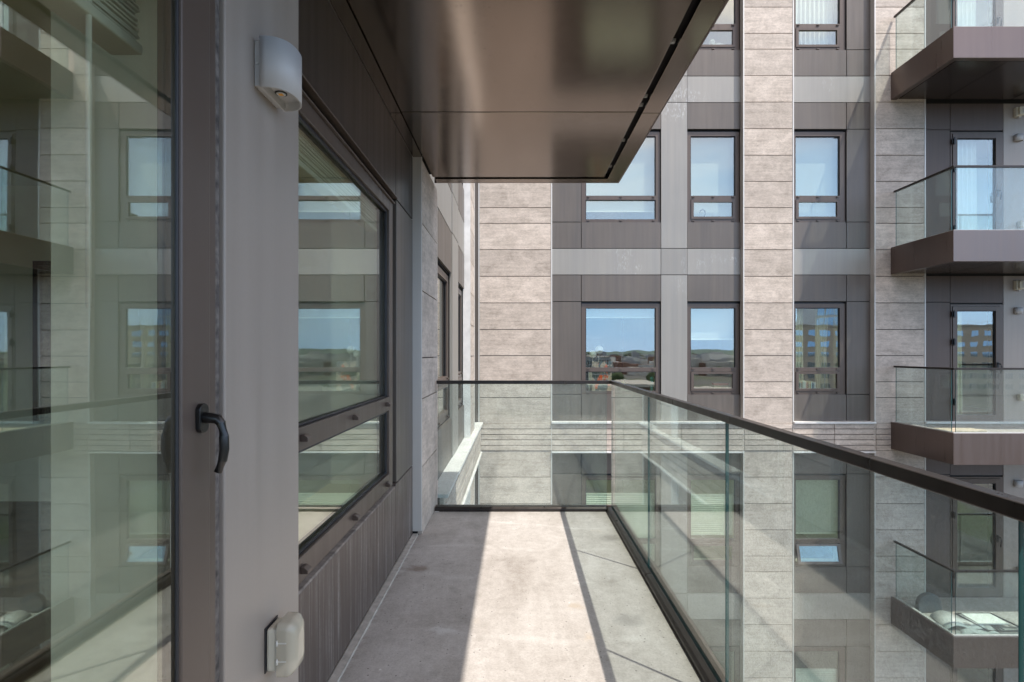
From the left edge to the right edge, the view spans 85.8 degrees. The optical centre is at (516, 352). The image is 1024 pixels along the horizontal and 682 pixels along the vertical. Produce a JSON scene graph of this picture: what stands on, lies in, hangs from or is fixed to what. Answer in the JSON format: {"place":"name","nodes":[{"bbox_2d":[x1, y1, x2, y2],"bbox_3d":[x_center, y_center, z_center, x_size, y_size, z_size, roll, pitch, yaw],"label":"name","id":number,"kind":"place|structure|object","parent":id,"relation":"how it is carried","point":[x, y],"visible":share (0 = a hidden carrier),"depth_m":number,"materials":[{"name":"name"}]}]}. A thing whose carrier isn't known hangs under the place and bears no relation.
{"place":"outdoors","nodes":[
{"label":"outdoors","id":0,"kind":"place"},
{"bbox_2d":[0,0,482,681],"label":"apartment building","id":1,"kind":"structure","parent":0,"point":[242,440],"depth_m":1.35,"materials":[{"name":"grey metal"}]},
{"bbox_2d":[37,0,141,307],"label":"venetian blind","id":2,"kind":"object","parent":1,"relation":"attached to","point":[108,26],"visible":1,"depth_m":0.92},
{"bbox_2d":[157,0,229,681],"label":"balcony door","id":3,"kind":"structure","parent":1,"relation":"in","point":[184,417],"depth_m":0.99,"materials":[{"name":"grey metal"}]},
{"bbox_2d":[255,35,301,111],"bbox_3d":[-0.570,-0.673,1.338,0.080,0.118,0.134,0,0,0],"label":"wall sconce","id":4,"kind":"object","parent":1,"relation":"attached to","point":[278,72],"depth_m":1.29,"materials":[{"name":"grey paint"}]},
{"bbox_2d":[264,612,303,676],"bbox_3d":[-0.572,0.722,1.364,0.076,0.132,0.086,0,0,0],"label":"outlet box","id":5,"kind":"object","parent":1,"relation":"attached to","point":[284,646],"visible":1,"depth_m":1.33,"materials":[{"name":"beige plastic"}]},
{"bbox_2d":[298,127,376,231],"bbox_3d":[-0.836,-0.792,2.500,0.068,0.216,1.400,0,0,0],"label":"venetian blind","id":6,"kind":"object","parent":1,"relation":"attached to","point":[321,173],"visible":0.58,"depth_m":2.46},
{"bbox_2d":[298,96,392,584],"bbox_3d":[-0.779,-0.049,2.571,0.102,1.711,1.562,0,0,0],"label":"window","id":7,"kind":"structure","parent":1,"relation":"in","point":[315,545],"depth_m":2.71,"materials":[{"name":"brown metal"}]},
{"bbox_2d":[438,266,448,426],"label":"window","id":8,"kind":"structure","parent":1,"relation":"in","point":[443,415],"depth_m":6.06,"materials":[{"name":"brown metal"}]},
{"bbox_2d":[458,288,461,407],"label":"window","id":9,"kind":"structure","parent":1,"relation":"in","point":[459,291],"depth_m":7.86,"materials":[{"name":"brown metal"}]},
{"bbox_2d":[339,510,702,681],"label":"balcony floor","id":10,"kind":"structure","parent":1,"relation":"attached to","point":[519,597],"depth_m":2.79,"materials":[{"name":"concrete"}]},
{"bbox_2d":[328,533,417,681],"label":"floor edge strip","id":11,"kind":"object","parent":10,"relation":"on","point":[341,666],"visible":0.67,"depth_m":2.69,"materials":[{"name":"grey metal"}]},
{"bbox_2d":[435,380,1023,681],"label":"glass railing","id":12,"kind":"object","parent":10,"relation":"on","point":[705,662],"visible":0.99,"depth_m":2.11,"materials":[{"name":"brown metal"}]},
{"bbox_2d":[330,0,728,182],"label":"balcony","id":13,"kind":"structure","parent":1,"relation":"attached to","point":[525,91],"depth_m":2.80,"materials":[{"name":"brown metal"}]},
{"bbox_2d":[711,385,728,387],"bbox_3d":[3.745,0.625,10.136,0.291,0.050,0.120,0,0,0],"label":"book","id":14,"kind":"object","parent":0,"point":[719,386],"visible":0.93,"depth_m":10.08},
{"bbox_2d":[935,428,986,431],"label":"balcony floor","id":15,"kind":"structure","parent":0,"point":[966,430],"depth_m":9.04,"materials":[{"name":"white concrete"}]},
{"label":"ground","id":16,"kind":"structure","parent":0,"visible":0},
{"bbox_2d":[478,0,1023,681],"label":"apartment building","id":17,"kind":"structure","parent":16,"relation":"on","point":[764,90],"depth_m":9.91,"materials":[{"name":"stone"}]},
{"bbox_2d":[588,350,595,390],"bbox_3d":[1.431,0.479,10.406,0.152,1.042,0.144,0,0,0],"label":"globe lamp","id":18,"kind":"object","parent":17,"relation":"hanging from","point":[592,354],"visible":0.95,"depth_m":10.37,"materials":[{"name":"glass"}]},
{"bbox_2d":[586,338,602,390],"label":"window","id":19,"kind":"structure","parent":17,"relation":"on","point":[592,344],"depth_m":10.91,"materials":[{"name":"clear glass"}]},
{"bbox_2d":[595,346,602,360],"bbox_3d":[1.554,0.433,10.406,0.158,1.133,0.156,0,0,0],"label":"globe lamp","id":20,"kind":"object","parent":17,"relation":"hanging from","point":[598,349],"visible":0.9,"depth_m":10.35,"materials":[{"name":"glass"}]},
{"bbox_2d":[592,361,611,390],"bbox_3d":[1.580,0.443,10.219,0.360,0.566,0.025,0,0,0],"label":"painting","id":21,"kind":"object","parent":17,"relation":"in","point":[601,376],"visible":0.64,"depth_m":10.21},
{"bbox_2d":[586,137,654,211],"bbox_3d":[1.878,-3.287,10.121,1.326,1.418,0.048,0,0,0],"label":"roller shade","id":22,"kind":"object","parent":17,"relation":"attached to","point":[638,178],"visible":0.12,"depth_m":10.10,"materials":[{"name":"fabric"}]},
{"bbox_2d":[586,493,654,559],"bbox_3d":[1.878,3.170,10.036,1.326,1.220,0.028,0,0,0],"label":"pleated shade","id":23,"kind":"object","parent":17,"relation":"attached to","point":[633,508],"visible":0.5,"depth_m":10.03,"materials":[{"name":"white fabric"}]},
{"bbox_2d":[586,309,654,317],"bbox_3d":[1.878,-0.764,10.121,1.326,0.263,0.048,0,0,0],"label":"roller shade","id":24,"kind":"object","parent":17,"relation":"attached to","point":[620,313],"visible":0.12,"depth_m":10.10,"materials":[{"name":"fabric"}]},
{"bbox_2d":[582,474,659,565],"bbox_3d":[1.878,3.022,9.963,1.416,1.670,0.087,0,0,0],"label":"window","id":25,"kind":"structure","parent":17,"relation":"in","point":[656,477],"depth_m":9.94,"materials":[{"name":"brown metal"}]},
{"bbox_2d":[582,302,659,394],"bbox_3d":[1.878,-0.078,9.963,1.416,1.670,0.087,0,0,0],"label":"window","id":26,"kind":"structure","parent":17,"relation":"in","point":[585,305],"depth_m":9.94,"materials":[{"name":"brown metal"}]},
{"bbox_2d":[582,131,659,221],"bbox_3d":[1.878,-3.178,9.963,1.416,1.670,0.087,0,0,0],"label":"window","id":27,"kind":"structure","parent":17,"relation":"in","point":[656,134],"depth_m":9.94,"materials":[{"name":"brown metal"}]},
{"bbox_2d":[650,377,653,390],"bbox_3d":[2.473,0.583,10.076,0.055,0.286,0.020,0,0,0],"label":"book","id":28,"kind":"object","parent":17,"relation":"in","point":[651,383],"visible":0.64,"depth_m":10.07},
{"bbox_2d":[691,137,732,215],"bbox_3d":[3.547,-3.207,10.121,0.855,1.578,0.048,0,0,0],"label":"roller shade","id":29,"kind":"object","parent":17,"relation":"attached to","point":[711,166],"visible":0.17,"depth_m":10.10,"materials":[{"name":"fabric"}]},
{"bbox_2d":[691,494,733,534],"bbox_3d":[3.547,2.950,10.036,0.855,0.740,0.028,0,0,0],"label":"pleated shade","id":30,"kind":"object","parent":17,"relation":"attached to","point":[707,514],"visible":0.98,"depth_m":10.03,"materials":[{"name":"white fabric"}]},
{"bbox_2d":[691,309,733,339],"bbox_3d":[3.547,-0.564,10.121,0.855,0.663,0.048,0,0,0],"label":"roller shade","id":31,"kind":"object","parent":17,"relation":"attached to","point":[711,324],"visible":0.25,"depth_m":10.10,"materials":[{"name":"fabric"}]},
{"bbox_2d":[687,474,738,565],"bbox_3d":[3.547,3.022,9.963,0.945,1.670,0.087,0,0,0],"label":"window","id":32,"kind":"structure","parent":17,"relation":"in","point":[691,542],"depth_m":9.94,"materials":[{"name":"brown metal"}]},
{"bbox_2d":[687,302,738,394],"bbox_3d":[3.547,-0.078,9.963,0.945,1.670,0.087,0,0,0],"label":"window","id":33,"kind":"structure","parent":17,"relation":"in","point":[734,370],"depth_m":9.94,"materials":[{"name":"brown metal"}]},
{"bbox_2d":[687,131,738,221],"bbox_3d":[3.547,-3.178,9.963,0.945,1.670,0.087,0,0,0],"label":"window","id":34,"kind":"structure","parent":17,"relation":"in","point":[734,199],"depth_m":9.94,"materials":[{"name":"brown metal"}]},
{"bbox_2d":[709,40,723,44],"bbox_3d":[3.698,-5.612,10.126,0.316,0.276,0.208,0,0,0],"label":"ornament","id":35,"kind":"object","parent":17,"relation":"on","point":[711,42],"visible":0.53,"depth_m":10.08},
{"bbox_2d":[699,0,738,49],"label":"window","id":36,"kind":"structure","parent":17,"relation":"in","point":[734,28],"depth_m":9.94,"materials":[{"name":"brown metal"}]},
{"bbox_2d":[709,646,738,681],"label":"window","id":37,"kind":"structure","parent":17,"relation":"in","point":[713,648],"depth_m":9.94,"materials":[{"name":"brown metal"}]},
{"bbox_2d":[796,309,802,379],"bbox_3d":[5.192,0.045,10.324,0.344,1.810,0.064,0,0,0],"label":"curtain","id":38,"kind":"object","parent":17,"relation":"hanging from","point":[799,337],"visible":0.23,"depth_m":10.31,"materials":[{"name":"beige fabric"}]},
{"bbox_2d":[796,137,836,215],"bbox_3d":[5.430,-3.207,10.121,0.900,1.578,0.048,0,0,0],"label":"roller shade","id":39,"kind":"object","parent":17,"relation":"attached to","point":[816,166],"visible":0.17,"depth_m":10.10,"materials":[{"name":"fabric"}]},
{"bbox_2d":[796,480,836,533],"bbox_3d":[5.430,2.763,10.121,0.900,1.118,0.048,0,0,0],"label":"roller shade","id":40,"kind":"object","parent":17,"relation":"attached to","point":[816,506],"visible":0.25,"depth_m":10.10,"materials":[{"name":"fabric"}]},
{"bbox_2d":[796,0,837,44],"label":"curtain","id":41,"kind":"object","parent":17,"relation":"hanging from","point":[816,11],"visible":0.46,"depth_m":10.10,"materials":[{"name":"white fabric"}]},
{"bbox_2d":[796,668,837,681],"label":"pleated shade","id":42,"kind":"object","parent":17,"relation":"attached to","point":[816,674],"visible":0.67,"depth_m":10.03,"materials":[{"name":"white fabric"}]},
{"bbox_2d":[794,646,844,681],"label":"window","id":43,"kind":"structure","parent":17,"relation":"in","point":[841,649],"depth_m":9.94,"materials":[{"name":"grey metal"}]},
{"bbox_2d":[794,474,844,565],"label":"window","id":44,"kind":"structure","parent":17,"relation":"in","point":[840,540],"depth_m":9.94,"materials":[{"name":"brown metal"}]},
{"bbox_2d":[794,302,844,394],"bbox_3d":[5.430,-0.078,9.963,0.990,1.670,0.087,0,0,0],"label":"window","id":45,"kind":"structure","parent":17,"relation":"in","point":[839,371],"depth_m":9.94,"materials":[{"name":"brown metal"}]},
{"bbox_2d":[794,131,844,221],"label":"window","id":46,"kind":"structure","parent":17,"relation":"in","point":[839,200],"depth_m":9.94,"materials":[{"name":"grey metal"}]},
{"bbox_2d":[794,0,844,49],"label":"window","id":47,"kind":"structure","parent":17,"relation":"in","point":[839,28],"depth_m":9.94,"materials":[{"name":"grey metal"}]},
{"bbox_2d":[815,309,829,387],"bbox_3d":[5.742,0.045,10.324,0.284,1.811,0.063,0,0,0],"label":"curtain","id":48,"kind":"object","parent":17,"relation":"hanging from","point":[821,322],"visible":0.55,"depth_m":10.31,"materials":[{"name":"beige fabric"}]},
{"bbox_2d":[824,339,824,387],"bbox_3d":[5.680,0.238,10.156,0.110,0.976,0.110,0,0,0],"label":"lamp stand","id":49,"kind":"object","parent":17,"relation":"on","point":[824,362],"visible":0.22,"depth_m":10.15,"materials":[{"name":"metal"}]},
{"bbox_2d":[891,541,1017,667],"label":"balcony","id":50,"kind":"structure","parent":17,"relation":"attached to","point":[954,647],"depth_m":8.71,"materials":[{"name":"grey concrete"}]},
{"bbox_2d":[915,592,941,612],"bbox_3d":[6.990,4.241,9.350,0.400,0.317,0.100,0,0,0],"label":"cushion","id":51,"kind":"object","parent":50,"relation":"on","point":[926,602],"visible":0.88,"depth_m":9.30,"materials":[{"name":"fabric"}]},
{"bbox_2d":[930,610,985,629],"bbox_3d":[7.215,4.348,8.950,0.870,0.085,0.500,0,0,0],"label":"lounge chair","id":52,"kind":"object","parent":50,"relation":"on","point":[942,618],"visible":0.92,"depth_m":8.94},
{"bbox_2d":[956,622,999,633],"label":"balcony floor","id":53,"kind":"structure","parent":50,"relation":"on","point":[970,629],"depth_m":8.67,"materials":[{"name":"grey concrete"}]},
{"bbox_2d":[956,613,1017,631],"bbox_3d":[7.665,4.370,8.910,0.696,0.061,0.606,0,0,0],"label":"coffee table","id":54,"kind":"object","parent":50,"relation":"on","point":[985,618],"visible":0.96,"depth_m":8.92,"materials":[{"name":"white"}]},
{"bbox_2d":[891,0,1023,99],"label":"balcony","id":55,"kind":"structure","parent":17,"relation":"attached to","point":[970,62],"depth_m":8.86,"materials":[{"name":"brown metal"}]},
{"bbox_2d":[891,165,1023,273],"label":"balcony","id":56,"kind":"structure","parent":17,"relation":"attached to","point":[955,251],"depth_m":8.56,"materials":[{"name":"brown metal"}]},
{"bbox_2d":[891,366,1023,464],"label":"balcony","id":57,"kind":"structure","parent":17,"relation":"attached to","point":[998,445],"depth_m":8.42,"materials":[{"name":"brown metal"}]},
{"bbox_2d":[957,311,961,414],"bbox_3d":[8.028,0.217,10.108,0.264,2.070,0.064,0,0,0],"label":"curtain","id":58,"kind":"object","parent":17,"relation":"hanging from","point":[959,365],"visible":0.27,"depth_m":10.10,"materials":[{"name":"beige fabric"}]},
{"bbox_2d":[957,0,975,25],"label":"curtain","id":59,"kind":"object","parent":17,"relation":"hanging from","point":[966,12],"visible":0.2,"depth_m":10.10,"materials":[{"name":"white fabric"}]},
{"bbox_2d":[957,140,976,229],"bbox_3d":[8.173,-2.883,10.128,0.553,2.070,0.064,0,0,0],"label":"curtain","id":60,"kind":"object","parent":17,"relation":"hanging from","point":[966,195],"visible":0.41,"depth_m":10.12,"materials":[{"name":"white fabric"}]},
{"bbox_2d":[950,666,1002,681],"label":"balcony door","id":61,"kind":"structure","parent":17,"relation":"in","point":[997,673],"depth_m":9.90,"materials":[{"name":"grey metal"}]},
{"bbox_2d":[950,476,1002,595],"bbox_3d":[8.272,3.305,9.905,0.945,2.143,0.202,0,0,0],"label":"balcony door","id":62,"kind":"structure","parent":17,"relation":"in","point":[996,589],"depth_m":9.89,"materials":[{"name":"grey metal"}]},
{"bbox_2d":[950,304,1002,420],"bbox_3d":[8.272,0.206,9.905,0.945,2.143,0.202,0,0,0],"label":"balcony door","id":63,"kind":"structure","parent":17,"relation":"in","point":[997,309],"depth_m":9.89,"materials":[{"name":"grey metal"}]},
{"bbox_2d":[950,132,1002,230],"bbox_3d":[8.272,-2.894,9.905,0.945,2.143,0.202,0,0,0],"label":"balcony door","id":64,"kind":"structure","parent":17,"relation":"in","point":[996,137],"depth_m":9.90,"materials":[{"name":"grey metal"}]},
{"bbox_2d":[950,0,1002,28],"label":"balcony door","id":65,"kind":"structure","parent":17,"relation":"in","point":[997,5],"depth_m":9.90,"materials":[{"name":"brown metal"}]},
{"bbox_2d":[1013,106,1023,117],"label":"alarm speaker","id":66,"kind":"object","parent":17,"relation":"attached to","point":[1018,112],"visible":1,"depth_m":9.83},
{"bbox_2d":[1013,280,1023,290],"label":"alarm speaker","id":67,"kind":"object","parent":17,"relation":"attached to","point":[1018,285],"visible":1,"depth_m":9.83},
{"bbox_2d":[1014,133,1022,140],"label":"wall sconce","id":68,"kind":"object","parent":17,"relation":"attached to","point":[1018,137],"depth_m":9.83,"materials":[{"name":"grey paint"}]},
{"bbox_2d":[1014,307,1022,313],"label":"wall sconce","id":69,"kind":"object","parent":17,"relation":"attached to","point":[1018,310],"depth_m":9.83,"materials":[{"name":"grey paint"}]},
{"bbox_2d":[1014,480,1022,486],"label":"wall sconce","id":70,"kind":"object","parent":17,"relation":"attached to","point":[1018,483],"depth_m":9.84,"materials":[{"name":"grey paint"}]},
{"bbox_2d":[1017,220,1023,227],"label":"outlet box","id":71,"kind":"object","parent":17,"relation":"attached to","point":[1020,223],"visible":1,"depth_m":9.84,"materials":[{"name":"beige plastic"}]},
{"bbox_2d":[1017,394,1023,400],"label":"outlet box","id":72,"kind":"object","parent":17,"relation":"attached to","point":[1020,397],"visible":1,"depth_m":9.84,"materials":[{"name":"beige plastic"}]}
]}

